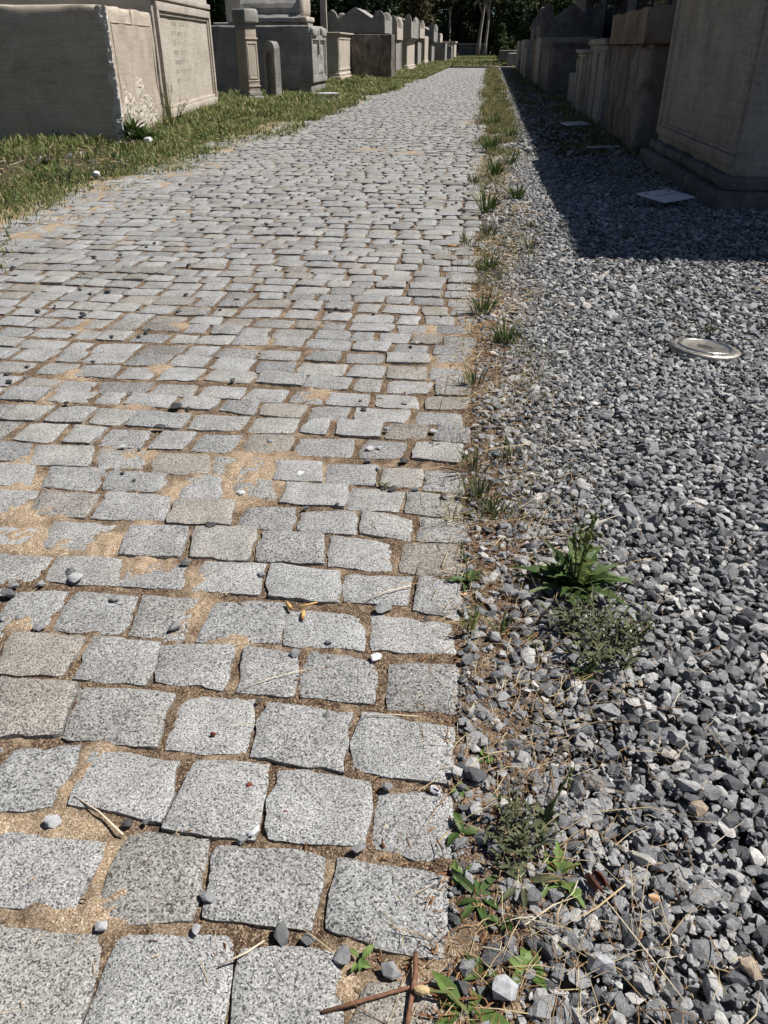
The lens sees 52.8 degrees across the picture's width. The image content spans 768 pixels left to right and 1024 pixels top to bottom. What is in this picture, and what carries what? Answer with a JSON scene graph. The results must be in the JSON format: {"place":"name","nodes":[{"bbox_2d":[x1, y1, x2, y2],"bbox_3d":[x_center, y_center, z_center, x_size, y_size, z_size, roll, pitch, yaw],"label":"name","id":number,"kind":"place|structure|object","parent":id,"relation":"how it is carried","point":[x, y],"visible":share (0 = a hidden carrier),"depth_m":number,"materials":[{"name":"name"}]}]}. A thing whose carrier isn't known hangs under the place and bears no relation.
{"place":"outdoors","nodes":[
{"label":"outdoors","id":0,"kind":"place"},
{"bbox_2d":[0,68,487,1023],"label":"cobbled path","id":1,"kind":"structure","parent":0,"point":[48,978],"depth_m":1.74,"materials":[{"name":"stone"}]},
{"bbox_2d":[199,890,215,902],"bbox_3d":[-0.241,0.526,1.058,0.027,0.009,0.017,22,37,32],"label":"stone chip","id":2,"kind":"object","parent":1,"relation":"on","point":[208,896],"visible":1,"depth_m":1.05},
{"bbox_2d":[0,260,473,1023],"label":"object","id":3,"kind":"object","parent":1,"relation":"on","point":[260,632],"visible":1,"depth_m":1.65,"materials":[{"name":"stone"}]},
{"bbox_2d":[0,68,741,1023],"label":"sand","id":4,"kind":"structure","parent":1,"relation":"in","point":[84,824],"depth_m":1.53,"materials":[{"name":"sand"}]},
{"bbox_2d":[43,814,61,827],"bbox_3d":[-0.496,0.464,1.157,0.025,0.013,0.018,-5,31,-9],"label":"stone chip","id":5,"kind":"object","parent":4,"relation":"on","point":[52,821],"visible":1,"depth_m":1.15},
{"bbox_2d":[274,922,288,945],"bbox_3d":[-0.134,0.552,1.012,0.019,0.011,0.029,-15,34,-23],"label":"stone chip","id":6,"kind":"object","parent":4,"relation":"on","point":[281,934],"visible":1,"depth_m":1.01,"materials":[{"name":"stone"}]},
{"bbox_2d":[333,944,349,963],"bbox_3d":[-0.052,0.567,0.988,0.020,0.010,0.025,14,34,22],"label":"stone chip","id":7,"kind":"object","parent":4,"relation":"on","point":[342,955],"visible":1,"depth_m":0.98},
{"bbox_2d":[349,944,373,971],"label":"weed","id":8,"kind":"object","parent":4,"relation":"on","point":[360,964],"visible":1,"depth_m":0.98,"materials":[{"name":"green plant"}]},
{"bbox_2d":[381,961,401,979],"bbox_3d":[0.008,0.576,0.971,0.020,0.011,0.024,-13,33,-20],"label":"stone chip","id":9,"kind":"object","parent":4,"relation":"on","point":[390,970],"visible":1,"depth_m":0.97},
{"bbox_2d":[449,858,472,886],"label":"weed","id":10,"kind":"object","parent":4,"relation":"on","point":[456,867],"visible":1,"depth_m":1.09,"materials":[{"name":"green plant"}]},
{"bbox_2d":[413,970,509,1023],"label":"weed","id":11,"kind":"object","parent":4,"relation":"on","point":[444,983],"visible":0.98,"depth_m":0.94,"materials":[{"name":"green plant"}]},
{"bbox_2d":[447,811,477,846],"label":"weed","id":12,"kind":"object","parent":4,"relation":"on","point":[452,837],"visible":1,"depth_m":1.15,"materials":[{"name":"green plant"}]},
{"bbox_2d":[445,541,483,592],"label":"weed","id":13,"kind":"object","parent":4,"relation":"on","point":[471,574],"visible":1,"depth_m":1.68,"materials":[{"name":"green plant"}]},
{"bbox_2d":[452,443,491,474],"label":"weed","id":14,"kind":"object","parent":4,"relation":"on","point":[475,460],"visible":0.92,"depth_m":2.12,"materials":[{"name":"green plant"}]},
{"bbox_2d":[452,873,498,930],"bbox_3d":[0.125,0.529,1.056,0.069,0.021,0.086,4,31,6],"label":"weed","id":15,"kind":"object","parent":4,"relation":"on","point":[487,882],"visible":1,"depth_m":1.06,"materials":[{"name":"green plant"}]},
{"bbox_2d":[457,471,498,504],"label":"weed","id":16,"kind":"object","parent":4,"relation":"on","point":[479,487],"visible":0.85,"depth_m":1.99,"materials":[{"name":"green plant"}]},
{"bbox_2d":[463,951,497,993],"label":"weed","id":17,"kind":"object","parent":4,"relation":"on","point":[477,961],"visible":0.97,"depth_m":0.97,"materials":[{"name":"green plant"}]},
{"bbox_2d":[472,254,503,271],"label":"weed","id":18,"kind":"object","parent":4,"relation":"on","point":[485,265],"visible":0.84,"depth_m":4.01,"materials":[{"name":"green plant"}]},
{"bbox_2d":[477,131,504,151],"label":"weed","id":19,"kind":"object","parent":4,"relation":"on","point":[486,144],"visible":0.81,"depth_m":8.62,"materials":[{"name":"green plant"}]},
{"bbox_2d":[484,915,512,932],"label":"weed","id":20,"kind":"object","parent":4,"relation":"on","point":[507,923],"visible":1,"depth_m":1.02,"materials":[{"name":"green plant"}]},
{"bbox_2d":[482,611,516,634],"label":"weed","id":21,"kind":"object","parent":4,"relation":"on","point":[504,624],"visible":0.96,"depth_m":1.52,"materials":[{"name":"green plant"}]},
{"bbox_2d":[407,66,606,536],"bbox_3d":[3.119,-12.294,22.292,1.019,0.164,48.110,4,31,6],"label":"grass strip","id":22,"kind":"object","parent":4,"relation":"on","point":[494,84],"depth_m":4.98,"materials":[{"name":"plant"}]},
{"bbox_2d":[483,783,562,874],"bbox_3d":[0.187,0.460,1.111,0.113,0.068,0.117,-20,36,-30],"label":"weed","id":23,"kind":"object","parent":4,"relation":"on","point":[512,841],"visible":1,"depth_m":1.11,"materials":[{"name":"green plant"}]},
{"bbox_2d":[508,947,546,989],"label":"weed","id":24,"kind":"object","parent":4,"relation":"on","point":[525,956],"visible":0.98,"depth_m":0.97,"materials":[{"name":"green plant"}]},
{"bbox_2d":[321,980,429,1014],"bbox_3d":[-0.009,0.592,0.945,0.137,0.009,0.006,-8,32,-12],"label":"twig","id":25,"kind":"object","parent":1,"relation":"on","point":[360,1001],"visible":1,"depth_m":0.94,"materials":[{"name":"wood"}]},
{"bbox_2d":[0,153,767,1023],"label":"dry straw","id":26,"kind":"object","parent":1,"relation":"on","point":[632,879],"visible":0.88,"depth_m":1.35,"materials":[{"name":"plant"}]},
{"bbox_2d":[21,264,749,1023],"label":"plant litter","id":27,"kind":"object","parent":1,"relation":"on","point":[459,976],"visible":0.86,"depth_m":1.29,"materials":[{"name":"plant"}]},
{"bbox_2d":[405,951,417,1023],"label":"twig","id":28,"kind":"object","parent":1,"relation":"on","point":[412,992],"visible":1,"depth_m":0.95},
{"bbox_2d":[457,360,492,388],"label":"weed","id":29,"kind":"object","parent":1,"relation":"on","point":[469,379],"visible":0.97,"depth_m":2.65,"materials":[{"name":"green plant"}]},
{"bbox_2d":[0,53,767,1023],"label":"ground","id":30,"kind":"structure","parent":0,"point":[700,723],"depth_m":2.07,"materials":[{"name":"gravel"}]},
{"bbox_2d":[0,4,162,144],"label":"marble chest","id":31,"kind":"object","parent":30,"relation":"on","point":[69,69],"visible":0.85,"depth_m":9.29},
{"bbox_2d":[0,0,217,120],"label":"marble chest","id":32,"kind":"object","parent":30,"relation":"on","point":[183,44],"visible":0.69,"depth_m":12.56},
{"bbox_2d":[127,124,160,142],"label":"weed","id":33,"kind":"object","parent":30,"relation":"on","point":[142,134],"visible":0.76,"depth_m":9.39,"materials":[{"name":"green plant"}]},
{"bbox_2d":[160,83,189,124],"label":"weed","id":34,"kind":"object","parent":30,"relation":"on","point":[169,109],"visible":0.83,"depth_m":11.55,"materials":[{"name":"green plant"}]},
{"bbox_2d":[206,0,225,25],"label":"tree","id":35,"kind":"object","parent":30,"relation":"on","point":[216,17],"visible":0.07,"depth_m":28.13,"materials":[{"name":"green plant"}]},
{"bbox_2d":[0,61,450,273],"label":"grass","id":36,"kind":"structure","parent":30,"relation":"on","point":[288,106],"depth_m":9.47,"materials":[{"name":"plant"}]},
{"bbox_2d":[115,108,150,139],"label":"weed","id":37,"kind":"object","parent":36,"relation":"on","point":[130,123],"visible":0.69,"depth_m":9.55,"materials":[{"name":"green plant"}]},
{"bbox_2d":[0,96,371,243],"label":"verge straw","id":38,"kind":"object","parent":36,"relation":"on","point":[116,161],"visible":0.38,"depth_m":7.68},
{"bbox_2d":[225,0,239,21],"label":"marble pillar","id":39,"kind":"structure","parent":30,"relation":"on","point":[230,5],"depth_m":21.50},
{"bbox_2d":[231,8,263,101],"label":"pillar","id":40,"kind":"structure","parent":30,"relation":"on","point":[245,20],"depth_m":16.24,"materials":[{"name":"stone"}]},
{"bbox_2d":[213,22,312,25],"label":"marble chest","id":41,"kind":"object","parent":30,"relation":"on","point":[258,23],"visible":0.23,"depth_m":20.43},
{"bbox_2d":[240,0,313,22],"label":"cover stone","id":42,"kind":"object","parent":41,"relation":"on","point":[283,10],"visible":0.94,"depth_m":20.18,"materials":[{"name":"grey stone"}]},
{"bbox_2d":[211,25,326,93],"bbox_3d":[-3.684,-11.426,19.594,4.307,1.501,1.861,4,31,6],"label":"marble chest","id":43,"kind":"object","parent":30,"relation":"on","point":[303,58],"visible":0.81,"depth_m":18.70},
{"bbox_2d":[263,41,281,96],"bbox_3d":[-2.473,-9.790,17.178,0.325,1.150,0.182,20,36,29],"label":"marble stele","id":44,"kind":"object","parent":30,"relation":"on","point":[272,66],"visible":0.84,"depth_m":17.12,"materials":[{"name":"stone"}]},
{"bbox_2d":[320,0,327,31],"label":"marble pillar","id":45,"kind":"structure","parent":30,"relation":"on","point":[323,11],"depth_m":29.78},
{"bbox_2d":[326,32,352,79],"bbox_3d":[-2.388,-16.164,27.497,2.250,1.481,3.247,3,31,5],"label":"marble chest","id":46,"kind":"object","parent":30,"relation":"on","point":[338,54],"visible":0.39,"depth_m":26.31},
{"bbox_2d":[309,0,377,26],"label":"tree","id":47,"kind":"object","parent":30,"relation":"on","point":[341,6],"visible":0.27,"depth_m":41.82,"materials":[{"name":"green plant"}]},
{"bbox_2d":[353,33,382,33],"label":"marble chest","id":48,"kind":"object","parent":30,"relation":"on","point":[367,33],"visible":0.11,"depth_m":30.91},
{"bbox_2d":[327,7,391,33],"bbox_3d":[-0.981,-19.983,31.482,2.350,0.859,2.600,4,31,6],"label":"cover stone","id":49,"kind":"object","parent":48,"relation":"on","point":[355,20],"visible":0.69,"depth_m":30.44,"materials":[{"name":"grey stone"}]},
{"bbox_2d":[350,34,394,77],"bbox_3d":[-0.529,-16.819,28.619,1.764,1.461,0.713,5,31,9],"label":"marble chest","id":50,"kind":"object","parent":30,"relation":"on","point":[373,54],"visible":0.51,"depth_m":28.27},
{"bbox_2d":[351,0,405,18],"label":"tree","id":51,"kind":"object","parent":30,"relation":"on","point":[383,6],"visible":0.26,"depth_m":49.42,"materials":[{"name":"green plant"}]},
{"bbox_2d":[395,40,401,69],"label":"marble chest","id":52,"kind":"object","parent":30,"relation":"on","point":[398,54],"visible":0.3,"depth_m":37.00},
{"bbox_2d":[391,15,402,39],"bbox_3d":[-0.333,-22.784,36.405,2.200,0.954,2.800,4,31,6],"label":"cover stone","id":53,"kind":"object","parent":52,"relation":"on","point":[397,27],"visible":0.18,"depth_m":35.43,"materials":[{"name":"stone"}]},
{"bbox_2d":[401,38,416,68],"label":"marble chest","id":54,"kind":"object","parent":30,"relation":"on","point":[408,47],"visible":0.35,"depth_m":39.26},
{"bbox_2d":[395,14,418,38],"bbox_3d":[0.808,-24.996,39.852,1.600,1.000,4.400,4,31,6],"label":"cover stone","id":55,"kind":"object","parent":54,"relation":"on","point":[410,29],"visible":0.38,"depth_m":38.11,"materials":[{"name":"grey stone"}]},
{"bbox_2d":[391,0,438,31],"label":"tree","id":56,"kind":"object","parent":30,"relation":"on","point":[419,9],"visible":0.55,"depth_m":71.55,"materials":[{"name":"green plant"}]},
{"bbox_2d":[414,38,422,64],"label":"marble chest","id":57,"kind":"object","parent":30,"relation":"on","point":[417,55],"visible":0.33,"depth_m":46.64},
{"bbox_2d":[421,36,427,62],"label":"marble chest","id":58,"kind":"object","parent":30,"relation":"on","point":[424,50],"visible":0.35,"depth_m":51.95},
{"bbox_2d":[428,41,434,61],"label":"marble chest","id":59,"kind":"object","parent":30,"relation":"on","point":[431,49],"visible":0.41,"depth_m":57.66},
{"bbox_2d":[425,22,437,41],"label":"cover stone","id":60,"kind":"object","parent":59,"relation":"on","point":[431,32],"visible":0.38,"depth_m":56.64,"materials":[{"name":"grey stone"}]},
{"bbox_2d":[434,43,446,60],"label":"marble chest","id":61,"kind":"object","parent":30,"relation":"on","point":[440,51],"visible":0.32,"depth_m":61.90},
{"bbox_2d":[430,0,458,40],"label":"tree","id":62,"kind":"object","parent":30,"relation":"on","point":[439,19],"visible":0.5,"depth_m":96.49,"materials":[{"name":"green plant"}]},
{"bbox_2d":[424,0,468,39],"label":"tree","id":63,"kind":"object","parent":30,"relation":"on","point":[433,12],"visible":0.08,"depth_m":110.57,"materials":[{"name":"green plant"}]},
{"bbox_2d":[458,43,472,55],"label":"wall","id":64,"kind":"structure","parent":30,"relation":"on","point":[465,48],"depth_m":103.88,"materials":[{"name":"stone"}]},
{"bbox_2d":[438,24,494,54],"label":"hedge","id":65,"kind":"object","parent":30,"relation":"on","point":[471,36],"visible":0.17,"depth_m":105.50,"materials":[{"name":"green plant"}]},
{"bbox_2d":[418,55,515,66],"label":"lawn","id":66,"kind":"structure","parent":30,"relation":"on","point":[474,60],"depth_m":56.64,"materials":[{"name":"green plant"}]},
{"bbox_2d":[444,0,492,28],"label":"tree","id":67,"kind":"object","parent":30,"relation":"on","point":[455,21],"visible":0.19,"depth_m":108.06,"materials":[{"name":"green plant"}]},
{"bbox_2d":[448,0,492,44],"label":"tree","id":68,"kind":"object","parent":30,"relation":"on","point":[467,21],"visible":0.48,"depth_m":105.25,"materials":[{"name":"green plant"}]},
{"bbox_2d":[457,602,484,633],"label":"weed","id":69,"kind":"object","parent":30,"relation":"on","point":[473,624],"visible":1,"depth_m":1.52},
{"bbox_2d":[476,0,485,55],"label":"tree","id":70,"kind":"object","parent":30,"relation":"on","point":[480,32],"visible":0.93,"depth_m":99.50,"materials":[{"name":"grey plant"}]},
{"bbox_2d":[463,286,502,313],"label":"weed","id":71,"kind":"object","parent":30,"relation":"on","point":[484,308],"visible":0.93,"depth_m":3.35,"materials":[{"name":"green plant"}]},
{"bbox_2d":[468,184,506,213],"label":"weed","id":72,"kind":"object","parent":30,"relation":"on","point":[492,203],"visible":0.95,"depth_m":5.39,"materials":[{"name":"green plant"}]},
{"bbox_2d":[473,220,502,235],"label":"weed","id":73,"kind":"object","parent":30,"relation":"on","point":[488,230],"visible":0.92,"depth_m":4.75,"materials":[{"name":"green plant"}]},
{"bbox_2d":[483,0,499,55],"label":"tree","id":74,"kind":"object","parent":30,"relation":"on","point":[493,2],"visible":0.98,"depth_m":97.03,"materials":[{"name":"grey plant"}]},
{"bbox_2d":[474,494,511,519],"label":"weed","id":75,"kind":"object","parent":30,"relation":"on","point":[490,507],"visible":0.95,"depth_m":1.92,"materials":[{"name":"green plant"}]},
{"bbox_2d":[479,153,513,175],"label":"weed","id":76,"kind":"object","parent":30,"relation":"on","point":[495,169],"visible":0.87,"depth_m":6.91,"materials":[{"name":"green plant"}]},
{"bbox_2d":[490,22,509,58],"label":"conifer shrub","id":77,"kind":"object","parent":30,"relation":"on","point":[501,38],"visible":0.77,"depth_m":70.90,"materials":[{"name":"green plant"}]},
{"bbox_2d":[485,0,520,54],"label":"tree","id":78,"kind":"object","parent":30,"relation":"on","point":[494,26],"visible":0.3,"depth_m":103.21,"materials":[{"name":"green plant"}]},
{"bbox_2d":[492,974,518,1000],"bbox_3d":[0.147,0.580,0.942,0.030,0.024,0.027,12,33,18],"label":"white rock","id":79,"kind":"object","parent":30,"relation":"on","point":[505,987],"visible":1,"depth_m":0.93,"materials":[{"name":"stone"}]},
{"bbox_2d":[490,313,525,344],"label":"weed","id":80,"kind":"object","parent":30,"relation":"on","point":[509,335],"visible":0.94,"depth_m":3.02,"materials":[{"name":"green plant"}]},
{"bbox_2d":[492,435,533,461],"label":"weed","id":81,"kind":"object","parent":30,"relation":"on","point":[509,452],"visible":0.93,"depth_m":2.18,"materials":[{"name":"green plant"}]},
{"bbox_2d":[499,0,533,46],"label":"tree","id":82,"kind":"object","parent":30,"relation":"on","point":[512,20],"visible":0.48,"depth_m":75.24,"materials":[{"name":"green plant"}]},
{"bbox_2d":[504,181,533,199],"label":"weed","id":83,"kind":"object","parent":30,"relation":"on","point":[516,194],"visible":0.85,"depth_m":5.88,"materials":[{"name":"green plant"}]},
{"bbox_2d":[523,48,532,76],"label":"marble chest","id":84,"kind":"object","parent":30,"relation":"on","point":[528,54],"visible":0.22,"depth_m":28.93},
{"bbox_2d":[520,39,535,74],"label":"marble chest","id":85,"kind":"object","parent":30,"relation":"on","point":[526,43],"visible":0.45,"depth_m":32.55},
{"bbox_2d":[492,851,564,913],"bbox_3d":[0.187,0.509,1.073,0.091,0.020,0.088,-21,37,-31],"label":"weed","id":86,"kind":"object","parent":30,"relation":"on","point":[537,878],"visible":0.94,"depth_m":1.07,"materials":[{"name":"green plant"}]},
{"bbox_2d":[516,0,557,40],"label":"tree","id":87,"kind":"object","parent":30,"relation":"on","point":[523,33],"visible":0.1,"depth_m":48.66,"materials":[{"name":"green plant"}]},
{"bbox_2d":[514,0,574,45],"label":"tree","id":88,"kind":"object","parent":30,"relation":"on","point":[558,6],"visible":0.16,"depth_m":54.49,"materials":[{"name":"green plant"}]},
{"bbox_2d":[529,767,573,836],"bbox_3d":[0.241,0.426,1.122,0.050,0.116,0.060,8,32,13],"label":"weed","id":89,"kind":"object","parent":30,"relation":"on","point":[547,814],"visible":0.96,"depth_m":1.15,"materials":[{"name":"green plant"}]},
{"bbox_2d":[541,841,585,908],"bbox_3d":[0.246,0.504,1.077,0.058,0.022,0.096,4,31,6],"label":"weed","id":90,"kind":"object","parent":30,"relation":"on","point":[558,852],"visible":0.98,"depth_m":1.08,"materials":[{"name":"green plant"}]},
{"bbox_2d":[533,37,595,84],"bbox_3d":[5.534,-13.948,23.980,1.616,1.314,2.416,4,31,6],"label":"marble chest","id":91,"kind":"object","parent":30,"relation":"on","point":[539,48],"visible":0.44,"depth_m":22.75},
{"bbox_2d":[535,2,604,38],"bbox_3d":[7.470,-19.838,31.337,2.400,1.198,3.800,4,31,6],"label":"cover stone","id":92,"kind":"object","parent":91,"relation":"on","point":[574,20],"visible":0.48,"depth_m":29.79,"materials":[{"name":"stone"}]},
{"bbox_2d":[538,42,591,95],"bbox_3d":[5.101,-11.839,20.615,1.743,1.156,4.045,3,31,6],"label":"marble chest","id":93,"kind":"object","parent":30,"relation":"on","point":[558,63],"visible":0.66,"depth_m":19.02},
{"bbox_2d":[567,72,575,103],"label":"marble chest","id":94,"kind":"object","parent":30,"relation":"on","point":[571,86],"visible":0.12,"depth_m":16.20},
{"bbox_2d":[511,505,634,615],"bbox_3d":[0.412,0.095,1.600,0.252,0.192,0.209,-9,32,-15],"label":"weed","id":95,"kind":"object","parent":30,"relation":"on","point":[573,568],"visible":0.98,"depth_m":1.63,"materials":[{"name":"green plant"}]},
{"bbox_2d":[572,49,592,113],"bbox_3d":[4.066,-7.739,13.920,1.236,1.018,1.444,4,31,7],"label":"marble chest","id":96,"kind":"object","parent":30,"relation":"on","point":[582,66],"visible":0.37,"depth_m":13.55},
{"bbox_2d":[571,661,604,679],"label":"weed","id":97,"kind":"object","parent":30,"relation":"on","point":[591,667],"visible":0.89,"depth_m":1.43,"materials":[{"name":"green plant"}]},
{"bbox_2d":[533,583,655,671],"bbox_3d":[0.423,0.226,1.474,0.203,0.098,0.246,-12,33,-19],"label":"weed","id":98,"kind":"object","parent":30,"relation":"on","point":[598,641],"visible":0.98,"depth_m":1.48,"materials":[{"name":"green plant"}]},
{"bbox_2d":[586,870,606,891],"bbox_3d":[0.291,0.503,1.055,0.023,0.019,0.031,-15,34,-23],"label":"seed pod","id":99,"kind":"object","parent":30,"relation":"on","point":[594,883],"visible":1,"depth_m":1.05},
{"bbox_2d":[583,38,614,125],"bbox_3d":[4.002,-6.678,12.016,1.540,1.156,2.396,4,31,6],"label":"marble chest","id":100,"kind":"object","parent":30,"relation":"on","point":[598,76],"visible":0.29,"depth_m":11.74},
{"bbox_2d":[587,952,614,974],"bbox_3d":[0.271,0.562,0.966,0.033,0.026,0.024,4,31,6],"label":"white rock","id":101,"kind":"object","parent":30,"relation":"on","point":[603,962],"visible":1,"depth_m":0.96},
{"bbox_2d":[502,68,767,251],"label":"gravel","id":102,"kind":"structure","parent":30,"relation":"on","point":[567,108],"depth_m":11.75,"materials":[{"name":"gravel"}]},
{"bbox_2d":[602,44,669,151],"bbox_3d":[3.896,-5.142,9.543,1.942,1.112,2.538,3,31,5],"label":"marble chest","id":103,"kind":"object","parent":30,"relation":"on","point":[634,90],"visible":0.37,"depth_m":8.77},
{"bbox_2d":[610,4,676,43],"bbox_3d":[3.907,-5.804,9.158,2.000,0.448,2.750,4,31,6],"label":"cover stone","id":104,"kind":"object","parent":103,"relation":"on","point":[648,25],"visible":0.25,"depth_m":8.21,"materials":[{"name":"brown stone"}]},
{"bbox_2d":[597,889,685,1002],"bbox_3d":[0.318,0.541,0.990,0.004,0.010,0.180,-15,34,-23],"label":"straw","id":105,"kind":"object","parent":30,"relation":"on","point":[641,945],"visible":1,"depth_m":0.98,"materials":[{"name":"plant"}]},
{"bbox_2d":[636,189,694,205],"bbox_3d":[2.056,-2.286,5.660,0.360,0.095,0.249,-20,36,-30],"label":"label plate","id":106,"kind":"object","parent":30,"relation":"on","point":[665,195],"visible":1,"depth_m":5.62,"materials":[{"name":"metal"}]},
{"bbox_2d":[638,0,767,214],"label":"marble chest","id":107,"kind":"object","parent":30,"relation":"on","point":[709,146],"visible":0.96,"depth_m":5.91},
{"bbox_2d":[667,337,741,363],"bbox_3d":[1.233,-0.627,2.976,0.268,0.032,0.268,7,28,4],"label":"metal cover","id":108,"kind":"object","parent":30,"relation":"on","point":[708,350],"visible":0.98,"depth_m":2.94,"materials":[{"name":"metal"}]},
{"bbox_2d":[575,0,676,37],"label":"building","id":109,"kind":"structure","parent":0,"point":[613,7],"depth_m":28.73,"materials":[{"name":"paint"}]},
{"bbox_2d":[602,0,627,37],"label":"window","id":110,"kind":"structure","parent":109,"relation":"in","point":[613,7],"depth_m":29.29,"materials":[{"name":"glass"}]},
{"bbox_2d":[636,0,671,9],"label":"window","id":111,"kind":"structure","parent":109,"relation":"in","point":[640,4],"depth_m":22.08,"materials":[{"name":"glass"}]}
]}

